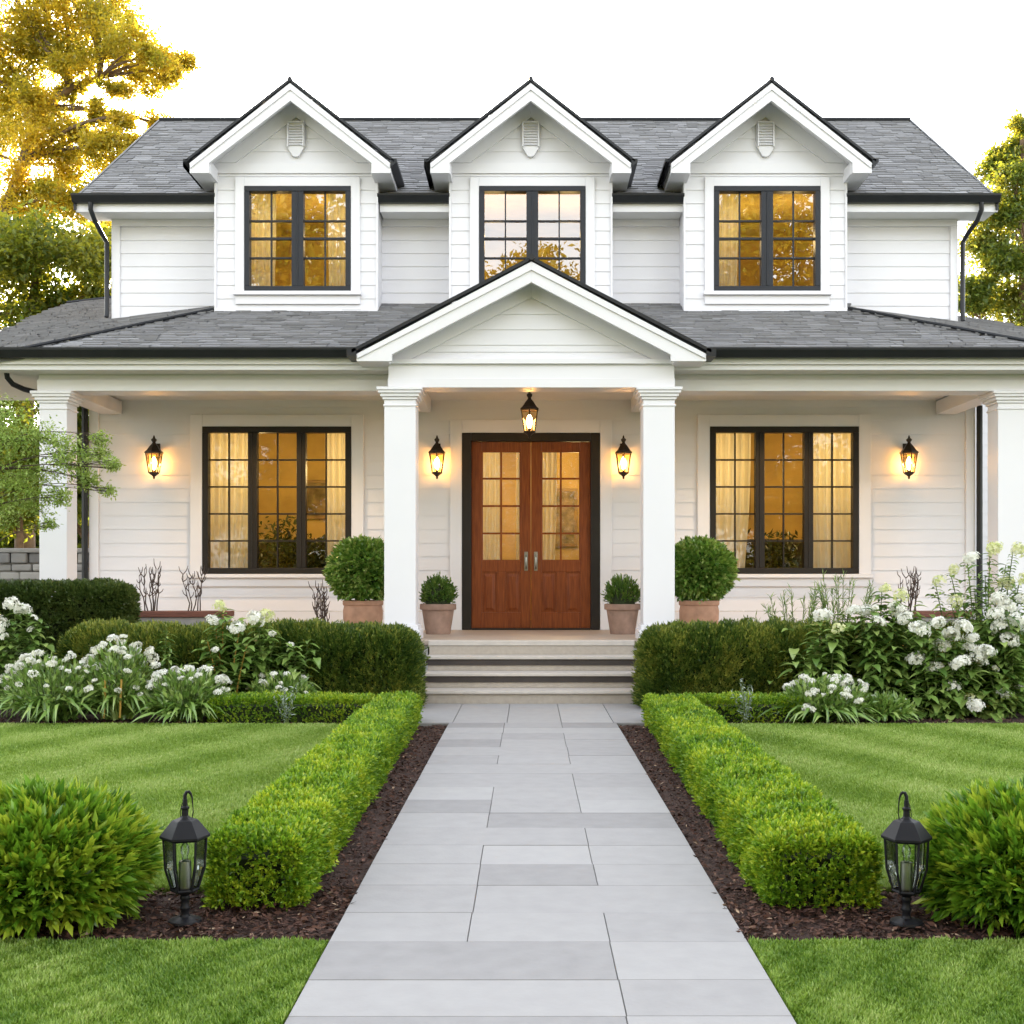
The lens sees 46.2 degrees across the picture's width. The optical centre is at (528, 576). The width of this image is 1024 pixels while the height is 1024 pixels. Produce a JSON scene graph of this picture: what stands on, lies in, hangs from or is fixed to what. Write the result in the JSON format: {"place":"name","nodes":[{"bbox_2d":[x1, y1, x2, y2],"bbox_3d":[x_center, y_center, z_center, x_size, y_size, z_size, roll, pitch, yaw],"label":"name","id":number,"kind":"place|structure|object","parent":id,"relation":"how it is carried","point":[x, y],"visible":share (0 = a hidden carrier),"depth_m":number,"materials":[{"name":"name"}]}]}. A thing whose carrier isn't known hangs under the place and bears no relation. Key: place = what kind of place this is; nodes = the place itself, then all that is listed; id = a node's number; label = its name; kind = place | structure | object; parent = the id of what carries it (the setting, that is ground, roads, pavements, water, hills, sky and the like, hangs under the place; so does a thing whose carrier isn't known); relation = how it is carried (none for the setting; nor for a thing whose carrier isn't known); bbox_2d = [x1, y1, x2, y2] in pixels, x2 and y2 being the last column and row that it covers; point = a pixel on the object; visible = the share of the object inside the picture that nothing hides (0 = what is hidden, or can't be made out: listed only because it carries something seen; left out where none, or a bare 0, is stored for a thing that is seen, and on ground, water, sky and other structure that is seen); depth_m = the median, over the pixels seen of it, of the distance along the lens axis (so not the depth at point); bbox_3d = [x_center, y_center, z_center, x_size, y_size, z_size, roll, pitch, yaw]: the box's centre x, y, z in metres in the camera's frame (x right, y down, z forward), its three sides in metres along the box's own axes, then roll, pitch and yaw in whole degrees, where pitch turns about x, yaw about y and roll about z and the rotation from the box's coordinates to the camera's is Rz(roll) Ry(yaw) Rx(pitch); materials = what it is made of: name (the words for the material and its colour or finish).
{"place":"outdoors","nodes":[
{"label":"outdoors","id":0,"kind":"place"},
{"bbox_2d":[0,935,328,1023],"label":"grass","id":1,"kind":"structure","parent":0,"point":[184,980],"depth_m":3.75,"materials":[{"name":"green plant"}]},
{"bbox_2d":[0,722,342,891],"bbox_3d":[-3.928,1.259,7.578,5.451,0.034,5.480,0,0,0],"label":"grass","id":2,"kind":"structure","parent":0,"point":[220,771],"depth_m":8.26,"materials":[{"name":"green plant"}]},
{"bbox_2d":[150,888,234,895],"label":"lawn","id":3,"kind":"structure","parent":0,"point":[164,892],"depth_m":4.86,"materials":[{"name":"green plant"}]},
{"bbox_2d":[200,689,422,910],"bbox_3d":[-1.827,1.118,7.666,2.028,0.343,6.304,0,0,0],"label":"box hedge","id":4,"kind":"object","parent":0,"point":[280,838],"visible":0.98,"depth_m":5.56,"materials":[{"name":"green plant"}]},
{"bbox_2d":[0,76,1023,679],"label":"house","id":5,"kind":"structure","parent":0,"point":[550,252],"depth_m":15.17,"materials":[{"name":"white wood"}]},
{"bbox_2d":[144,436,163,478],"bbox_3d":[-4.697,-1.502,15.047,0.206,0.551,0.271,0,0,0],"label":"wall lantern","id":6,"kind":"object","parent":5,"relation":"attached to","point":[154,448],"depth_m":15.01,"materials":[{"name":"brown metal"}]},
{"bbox_2d":[138,611,233,625],"bbox_3d":[-3.978,0.527,13.600,1.193,0.285,0.360,0,0,0],"label":"planter trough","id":7,"kind":"object","parent":5,"relation":"on","point":[188,617],"visible":0.24,"depth_m":13.43,"materials":[{"name":"brown wood"}]},
{"bbox_2d":[136,563,162,610],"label":"bare twig plant","id":8,"kind":"object","parent":7,"relation":"on","point":[152,581],"visible":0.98,"depth_m":13.57,"materials":[{"name":"brown plant"}]},
{"bbox_2d":[179,565,208,610],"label":"bare twig plant","id":9,"kind":"object","parent":7,"relation":"on","point":[198,595],"visible":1,"depth_m":13.60,"materials":[{"name":"brown plant"}]},
{"bbox_2d":[210,433,247,567],"bbox_3d":[-3.800,-0.745,15.410,0.600,2.550,0.070,0,0,0],"label":"curtain","id":10,"kind":"object","parent":5,"relation":"hanging from","point":[219,500],"visible":0.52,"depth_m":15.41,"materials":[{"name":"fabric"}]},
{"bbox_2d":[251,194,275,285],"bbox_3d":[-3.435,-4.245,15.400,0.380,1.490,0.070,0,0,0],"label":"curtain","id":11,"kind":"object","parent":5,"relation":"hanging from","point":[260,210],"visible":0.53,"depth_m":15.40,"materials":[{"name":"fabric"}]},
{"bbox_2d":[188,414,363,586],"bbox_3d":[-3.185,-0.967,15.183,2.230,2.175,0.155,0,0,0],"label":"window","id":12,"kind":"structure","parent":5,"relation":"in","point":[201,426],"depth_m":15.15,"materials":[{"name":"wood"}]},
{"bbox_2d":[259,539,323,567],"bbox_3d":[-2.950,0.080,16.560,1.600,1.180,0.920,0,0,0],"label":"sofa","id":13,"kind":"object","parent":5,"relation":"in","point":[263,547],"visible":0.01,"depth_m":16.10,"materials":[{"name":"fabric"}]},
{"bbox_2d":[259,515,324,567],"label":"house plant","id":14,"kind":"object","parent":5,"relation":"on","point":[291,556],"visible":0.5,"depth_m":15.69,"materials":[{"name":"green plant"}]},
{"bbox_2d":[233,177,361,304],"bbox_3d":[-2.925,-4.252,15.192,1.615,1.605,0.155,0,0,0],"label":"window","id":15,"kind":"structure","parent":5,"relation":"in","point":[244,293],"depth_m":15.16,"materials":[{"name":"paint"}]},
{"bbox_2d":[280,533,324,567],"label":"house plant","id":16,"kind":"object","parent":5,"relation":"on","point":[318,561],"visible":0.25,"depth_m":15.72,"materials":[{"name":"green plant"}]},
{"bbox_2d":[307,480,324,519],"bbox_3d":[-3.000,-1.170,18.155,0.800,0.600,0.030,0,0,0],"label":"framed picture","id":17,"kind":"object","parent":5,"relation":"attached to","point":[315,500],"visible":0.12,"depth_m":18.16,"materials":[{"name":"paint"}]},
{"bbox_2d":[308,579,329,621],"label":"bare twig plant","id":18,"kind":"object","parent":5,"relation":"on","point":[320,603],"visible":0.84,"depth_m":13.56,"materials":[{"name":"brown plant"}]},
{"bbox_2d":[327,433,344,555],"bbox_3d":[-2.410,-0.745,15.410,0.420,2.550,0.070,0,0,0],"label":"curtain","id":19,"kind":"object","parent":5,"relation":"hanging from","point":[335,477],"visible":0.3,"depth_m":15.41,"materials":[{"name":"fabric"}]},
{"bbox_2d":[328,194,344,285],"bbox_3d":[-2.405,-4.245,15.400,0.360,1.490,0.070,0,0,0],"label":"curtain","id":20,"kind":"object","parent":5,"relation":"hanging from","point":[336,206],"visible":0.44,"depth_m":15.41,"materials":[{"name":"fabric"}]},
{"bbox_2d":[321,533,383,623],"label":"potted shrub","id":21,"kind":"object","parent":5,"relation":"on","point":[354,567],"visible":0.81,"depth_m":13.70,"materials":[{"name":"green plant"}]},
{"bbox_2d":[428,436,445,478],"bbox_3d":[-1.152,-1.502,15.047,0.206,0.551,0.271,0,0,0],"label":"wall lantern","id":22,"kind":"object","parent":5,"relation":"attached to","point":[436,449],"depth_m":14.99,"materials":[{"name":"brown metal"}]},
{"bbox_2d":[419,572,458,634],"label":"potted shrub","id":23,"kind":"object","parent":5,"relation":"on","point":[438,596],"visible":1,"depth_m":13.97,"materials":[{"name":"green plant"}]},
{"bbox_2d":[483,453,499,559],"bbox_3d":[-0.485,-0.650,15.490,0.220,2.540,0.070,0,0,0],"label":"curtain","id":24,"kind":"object","parent":5,"relation":"hanging from","point":[491,515],"visible":0.5,"depth_m":15.49,"materials":[{"name":"fabric"}]},
{"bbox_2d":[472,442,530,627],"bbox_3d":[-0.354,-0.532,15.196,0.751,2.360,0.118,0,0,0],"label":"door","id":25,"kind":"structure","parent":5,"relation":"in","point":[501,589],"depth_m":15.21,"materials":[{"name":"brown wood"}]},
{"bbox_2d":[516,453,518,559],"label":"curtain","id":26,"kind":"object","parent":5,"relation":"hanging from","point":[517,508],"visible":0.25,"depth_m":15.50,"materials":[{"name":"fabric"}]},
{"bbox_2d":[520,392,538,438],"bbox_3d":[0.006,-1.909,13.750,0.210,0.653,0.242,0,0,0],"label":"hanging lantern","id":27,"kind":"object","parent":5,"relation":"hanging from","point":[529,405],"visible":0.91,"depth_m":13.71,"materials":[{"name":"brown metal"}]},
{"bbox_2d":[470,177,594,288],"bbox_3d":[0.042,-4.252,15.192,1.615,1.605,0.155,0,0,0],"label":"window","id":28,"kind":"structure","parent":5,"relation":"in","point":[479,186],"depth_m":15.16,"materials":[{"name":"paint"}]},
{"bbox_2d":[543,453,556,559],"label":"curtain","id":29,"kind":"object","parent":5,"relation":"hanging from","point":[549,487],"visible":0.51,"depth_m":15.69,"materials":[{"name":"fabric"}]},
{"bbox_2d":[531,442,589,627],"bbox_3d":[0.403,-0.532,15.196,0.751,2.360,0.118,0,0,0],"label":"door","id":30,"kind":"structure","parent":5,"relation":"in","point":[560,589],"depth_m":15.21,"materials":[{"name":"brown wood"}]},
{"bbox_2d":[555,488,577,546],"bbox_3d":[0.450,-0.920,18.555,0.600,0.900,0.030,0,0,0],"label":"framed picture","id":31,"kind":"object","parent":5,"relation":"attached to","point":[569,514],"visible":0.57,"depth_m":18.56,"materials":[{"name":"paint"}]},
{"bbox_2d":[600,573,639,634],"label":"potted shrub","id":32,"kind":"object","parent":5,"relation":"on","point":[622,598],"visible":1,"depth_m":13.97,"materials":[{"name":"green plant"}]},
{"bbox_2d":[615,435,631,478],"bbox_3d":[1.184,-1.502,15.047,0.206,0.551,0.271,0,0,0],"label":"wall lantern","id":33,"kind":"object","parent":5,"relation":"attached to","point":[623,449],"depth_m":14.99,"materials":[{"name":"brown metal"}]},
{"bbox_2d":[675,534,740,623],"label":"potted shrub","id":34,"kind":"object","parent":5,"relation":"on","point":[706,571],"visible":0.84,"depth_m":13.70,"materials":[{"name":"green plant"}]},
{"bbox_2d":[719,194,737,285],"bbox_3d":[2.500,-4.245,15.400,0.380,1.490,0.070,0,0,0],"label":"curtain","id":35,"kind":"object","parent":5,"relation":"hanging from","point":[728,206],"visible":0.44,"depth_m":15.39,"materials":[{"name":"fabric"}]},
{"bbox_2d":[716,433,750,567],"bbox_3d":[2.550,-0.745,15.410,0.600,2.550,0.070,0,0,0],"label":"curtain","id":36,"kind":"object","parent":5,"relation":"hanging from","point":[724,477],"visible":0.44,"depth_m":15.40,"materials":[{"name":"fabric"}]},
{"bbox_2d":[749,473,750,519],"bbox_3d":[3.000,-1.220,18.155,0.700,0.700,0.030,0,0,0],"label":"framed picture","id":37,"kind":"object","parent":5,"relation":"attached to","point":[750,500],"visible":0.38,"depth_m":18.14,"materials":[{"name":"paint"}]},
{"bbox_2d":[703,177,831,304],"bbox_3d":[3.010,-4.252,15.192,1.615,1.605,0.155,0,0,0],"label":"window","id":38,"kind":"structure","parent":5,"relation":"in","point":[766,293],"depth_m":15.16,"materials":[{"name":"paint"}]},
{"bbox_2d":[745,528,801,567],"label":"house plant","id":39,"kind":"object","parent":5,"relation":"on","point":[773,562],"visible":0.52,"depth_m":15.74,"materials":[{"name":"green plant"}]},
{"bbox_2d":[745,539,801,567],"bbox_3d":[3.150,0.080,16.560,1.300,1.180,0.920,0,0,0],"label":"sofa","id":40,"kind":"object","parent":5,"relation":"in","point":[750,565],"depth_m":16.10,"materials":[{"name":"fabric"}]},
{"bbox_2d":[697,414,873,586],"bbox_3d":[3.225,-0.967,15.183,2.230,2.175,0.155,0,0,0],"label":"window","id":41,"kind":"structure","parent":5,"relation":"in","point":[859,426],"depth_m":15.15,"materials":[{"name":"wood"}]},
{"bbox_2d":[813,433,850,567],"bbox_3d":[3.910,-0.745,15.410,0.580,2.550,0.070,0,0,0],"label":"curtain","id":42,"kind":"object","parent":5,"relation":"hanging from","point":[822,500],"visible":0.52,"depth_m":15.41,"materials":[{"name":"fabric"}]},
{"bbox_2d":[899,436,918,478],"bbox_3d":[4.760,-1.502,15.047,0.206,0.551,0.271,0,0,0],"label":"wall lantern","id":43,"kind":"object","parent":5,"relation":"attached to","point":[908,448],"depth_m":15.01,"materials":[{"name":"brown metal"}]},
{"bbox_2d":[896,611,971,624],"bbox_3d":[4.573,0.527,13.600,0.797,0.285,0.360,0,0,0],"label":"planter trough","id":44,"kind":"object","parent":5,"relation":"on","point":[926,615],"visible":0.14,"depth_m":13.42,"materials":[{"name":"stone"}]},
{"bbox_2d":[897,566,920,610],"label":"bare twig plant","id":45,"kind":"object","parent":44,"relation":"on","point":[912,594],"visible":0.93,"depth_m":13.60,"materials":[{"name":"grey plant"}]},
{"bbox_2d":[0,0,1023,426],"label":"sky","id":46,"kind":"structure","parent":0,"point":[955,68],"materials":[{"name":"white"}]},
{"bbox_2d":[284,704,795,1023],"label":"path","id":47,"kind":"structure","parent":0,"point":[534,949],"depth_m":4.62,"materials":[{"name":"grey stone"}]},
{"bbox_2d":[727,722,1023,891],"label":"grass","id":48,"kind":"structure","parent":0,"point":[865,775],"depth_m":8.24,"materials":[{"name":"green plant"}]},
{"bbox_2d":[747,935,1023,1023],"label":"grass","id":49,"kind":"structure","parent":0,"point":[937,980],"depth_m":3.75,"materials":[{"name":"green plant"}]},
{"label":"ground","id":50,"kind":"structure","parent":0,"visible":0},
{"bbox_2d":[0,400,38,545],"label":"bush","id":51,"kind":"object","parent":50,"relation":"on","point":[24,404],"visible":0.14,"depth_m":19.27,"materials":[{"name":"green plant"}]},
{"bbox_2d":[0,404,88,547],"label":"bush","id":52,"kind":"object","parent":50,"relation":"on","point":[21,524],"visible":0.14,"depth_m":18.39,"materials":[{"name":"green plant"}]},
{"bbox_2d":[0,548,88,581],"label":"stone wall","id":53,"kind":"structure","parent":50,"relation":"on","point":[19,563],"depth_m":16.94,"materials":[{"name":"grey stone"}]},
{"bbox_2d":[0,514,88,547],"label":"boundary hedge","id":54,"kind":"object","parent":50,"relation":"on","point":[11,543],"depth_m":33.93,"materials":[{"name":"green plant"}]},
{"bbox_2d":[11,407,88,547],"bbox_3d":[-7.091,-1.319,19.183,2.366,5.198,1.920,0,0,42],"label":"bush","id":55,"kind":"object","parent":50,"relation":"on","point":[79,492],"visible":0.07,"depth_m":18.71,"materials":[{"name":"green plant"}]},
{"bbox_2d":[0,198,110,547],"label":"green tree","id":56,"kind":"object","parent":50,"relation":"on","point":[33,253],"visible":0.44,"depth_m":21.52,"materials":[{"name":"green plant"}]},
{"bbox_2d":[0,0,204,236],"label":"golden tree","id":57,"kind":"object","parent":50,"relation":"on","point":[63,48],"visible":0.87,"depth_m":25.50,"materials":[{"name":"yellow plant"}]},
{"bbox_2d":[2,887,356,942],"bbox_3d":[-4.091,1.285,4.543,6.818,0.031,0.835,0,0,0],"label":"mulch bed","id":58,"kind":"object","parent":50,"relation":"on","point":[247,930],"visible":0.14,"depth_m":4.44,"materials":[{"name":"brown soil"}]},
{"bbox_2d":[0,772,163,939],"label":"round shrub","id":59,"kind":"object","parent":58,"relation":"on","point":[68,849],"visible":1,"depth_m":4.28,"materials":[{"name":"green plant"}]},
{"bbox_2d":[159,790,209,926],"bbox_3d":[-1.261,1.025,4.400,0.180,0.486,0.156,0,0,-15],"label":"garden lantern","id":60,"kind":"object","parent":58,"relation":"on","point":[184,881],"visible":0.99,"depth_m":4.38,"materials":[{"name":"black paint"}]},
{"bbox_2d":[0,702,447,727],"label":"mulch bed","id":61,"kind":"object","parent":50,"relation":"on","point":[79,716],"visible":0.07,"depth_m":10.84,"materials":[{"name":"brown soil"}]},
{"bbox_2d":[0,596,58,717],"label":"hydrangea","id":62,"kind":"object","parent":61,"relation":"on","point":[17,608],"visible":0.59,"depth_m":10.93,"materials":[{"name":"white plant"}]},
{"bbox_2d":[0,393,125,540],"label":"young tree","id":63,"kind":"object","parent":61,"relation":"on","point":[99,452],"visible":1,"depth_m":11.87,"materials":[{"name":"green plant"}]},
{"bbox_2d":[0,649,125,722],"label":"flower clump","id":64,"kind":"object","parent":61,"relation":"on","point":[43,703],"visible":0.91,"depth_m":10.46,"materials":[{"name":"green plant"}]},
{"bbox_2d":[0,577,141,701],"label":"dark hedge","id":65,"kind":"object","parent":61,"relation":"on","point":[67,605],"visible":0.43,"depth_m":12.16,"materials":[{"name":"green plant"}]},
{"bbox_2d":[73,634,161,720],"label":"flower clump","id":66,"kind":"object","parent":61,"relation":"on","point":[134,681],"visible":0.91,"depth_m":10.57,"materials":[{"name":"green plant"}]},
{"bbox_2d":[152,630,178,687],"bbox_3d":[-3.332,0.886,11.069,0.375,0.792,0.240,0,0,36],"label":"green sprout","id":67,"kind":"object","parent":61,"relation":"on","point":[165,655],"visible":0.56,"depth_m":11.06,"materials":[{"name":"green plant"}]},
{"bbox_2d":[125,664,232,725],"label":"flower clump","id":68,"kind":"object","parent":61,"relation":"on","point":[189,701],"visible":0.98,"depth_m":10.48,"materials":[{"name":"green plant"}]},
{"bbox_2d":[188,599,265,702],"bbox_3d":[-2.716,0.744,11.086,0.736,1.076,0.608,0,0,17],"label":"hydrangea","id":69,"kind":"object","parent":61,"relation":"on","point":[231,673],"visible":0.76,"depth_m":11.02,"materials":[{"name":"green plant"}]},
{"bbox_2d":[53,617,430,710],"bbox_3d":[-2.773,0.841,11.651,3.626,0.934,0.989,0,0,0],"label":"porch hedge","id":70,"kind":"object","parent":61,"relation":"on","point":[360,657],"visible":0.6,"depth_m":11.33,"materials":[{"name":"green plant"}]},
{"bbox_2d":[231,609,284,702],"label":"hydrangea","id":71,"kind":"object","parent":61,"relation":"on","point":[264,652],"visible":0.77,"depth_m":11.05,"materials":[{"name":"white plant"}]},
{"bbox_2d":[242,669,319,703],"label":"flower clump","id":72,"kind":"object","parent":61,"relation":"on","point":[278,682],"visible":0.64,"depth_m":10.90,"materials":[{"name":"green plant"}]},
{"bbox_2d":[273,684,296,723],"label":"silver sprig","id":73,"kind":"object","parent":61,"relation":"on","point":[285,710],"visible":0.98,"depth_m":10.32,"materials":[{"name":"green plant"}]},
{"bbox_2d":[254,639,322,693],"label":"hydrangea","id":74,"kind":"object","parent":61,"relation":"on","point":[286,661],"visible":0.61,"depth_m":11.11,"materials":[{"name":"green plant"}]},
{"bbox_2d":[317,727,446,888],"bbox_3d":[-1.116,1.281,7.580,0.868,0.030,5.280,0,0,0],"label":"mulch bed","id":75,"kind":"object","parent":50,"relation":"on","point":[358,832],"visible":0.18,"depth_m":6.29,"materials":[{"name":"brown soil"}]},
{"bbox_2d":[423,640,635,704],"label":"front steps","id":76,"kind":"structure","parent":50,"relation":"on","point":[462,672],"depth_m":12.25,"materials":[{"name":"stone"}]},
{"bbox_2d":[620,727,752,888],"bbox_3d":[1.148,1.283,7.580,0.804,0.030,5.280,0,0,0],"label":"mulch bed","id":77,"kind":"object","parent":50,"relation":"on","point":[665,796],"visible":0.16,"depth_m":6.47,"materials":[{"name":"brown soil"}]},
{"bbox_2d":[641,690,886,912],"bbox_3d":[1.208,1.121,7.744,1.434,0.348,6.418,0,0,10],"label":"box hedge","id":78,"kind":"object","parent":50,"relation":"on","point":[785,834],"visible":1,"depth_m":5.35,"materials":[{"name":"green plant"}]},
{"bbox_2d":[618,711,1023,727],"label":"mulch bed","id":79,"kind":"object","parent":50,"relation":"on","point":[972,718],"visible":0.04,"depth_m":10.73,"materials":[{"name":"brown soil"}]},
{"bbox_2d":[731,679,753,723],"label":"silver sprig","id":80,"kind":"object","parent":79,"relation":"on","point":[746,713],"visible":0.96,"depth_m":10.30,"materials":[{"name":"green plant"}]},
{"bbox_2d":[753,581,839,623],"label":"spiky shrub","id":81,"kind":"object","parent":79,"relation":"on","point":[812,606],"visible":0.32,"depth_m":12.20,"materials":[{"name":"green plant"}]},
{"bbox_2d":[757,672,883,723],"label":"flower clump","id":82,"kind":"object","parent":79,"relation":"on","point":[826,704],"visible":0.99,"depth_m":10.38,"materials":[{"name":"green plant"}]},
{"bbox_2d":[630,615,1023,708],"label":"porch hedge","id":83,"kind":"object","parent":79,"relation":"on","point":[678,656],"visible":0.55,"depth_m":11.31,"materials":[{"name":"green plant"}]},
{"bbox_2d":[767,604,893,695],"bbox_3d":[2.722,0.767,11.105,0.834,1.030,1.133,0,0,-41],"label":"hydrangea","id":84,"kind":"object","parent":79,"relation":"on","point":[816,666],"visible":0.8,"depth_m":11.06,"materials":[{"name":"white plant"}]},
{"bbox_2d":[809,568,875,623],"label":"spiky shrub","id":85,"kind":"object","parent":79,"relation":"on","point":[866,600],"visible":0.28,"depth_m":12.41,"materials":[{"name":"green plant"}]},
{"bbox_2d":[833,582,933,699],"bbox_3d":[3.334,0.664,11.161,0.981,1.235,0.807,0,0,-18],"label":"hydrangea","id":86,"kind":"object","parent":79,"relation":"on","point":[884,672],"visible":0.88,"depth_m":11.00,"materials":[{"name":"green plant"}]},
{"bbox_2d":[857,689,925,721],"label":"flower clump","id":87,"kind":"object","parent":79,"relation":"on","point":[894,706],"visible":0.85,"depth_m":10.48,"materials":[{"name":"green plant"}]},
{"bbox_2d":[891,616,1005,721],"bbox_3d":[3.762,0.839,10.967,1.129,0.992,0.877,0,0,0],"label":"hydrangea","id":88,"kind":"object","parent":79,"relation":"on","point":[950,699],"visible":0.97,"depth_m":10.78,"materials":[{"name":"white plant"}]},
{"bbox_2d":[909,540,1023,686],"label":"tall shrub","id":89,"kind":"object","parent":79,"relation":"on","point":[971,557],"visible":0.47,"depth_m":11.32,"materials":[{"name":"green plant"}]},
{"bbox_2d":[952,591,1023,721],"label":"hydrangea","id":90,"kind":"object","parent":79,"relation":"on","point":[1002,680],"visible":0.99,"depth_m":10.85,"materials":[{"name":"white plant"}]},
{"bbox_2d":[715,887,1023,942],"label":"mulch bed","id":91,"kind":"object","parent":50,"relation":"on","point":[806,932],"visible":0.16,"depth_m":4.44,"materials":[{"name":"brown soil"}]},
{"bbox_2d":[0,717,1023,941],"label":"mulch chips","id":92,"kind":"object","parent":91,"relation":"on","point":[346,893],"visible":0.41,"depth_m":4.54,"materials":[{"name":"brown wood"}]},
{"bbox_2d":[881,791,931,928],"bbox_3d":[1.378,1.025,4.380,0.180,0.486,0.156,0,0,14],"label":"garden lantern","id":93,"kind":"object","parent":91,"relation":"on","point":[906,828],"visible":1,"depth_m":4.36,"materials":[{"name":"black paint"}]},
{"bbox_2d":[899,775,1023,938],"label":"round shrub","id":94,"kind":"object","parent":91,"relation":"on","point":[975,830],"visible":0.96,"depth_m":4.32,"materials":[{"name":"green plant"}]},
{"bbox_2d":[958,107,1023,329],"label":"green tree","id":95,"kind":"object","parent":50,"relation":"on","point":[1000,256],"visible":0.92,"depth_m":23.60,"materials":[{"name":"green plant"}]}
]}

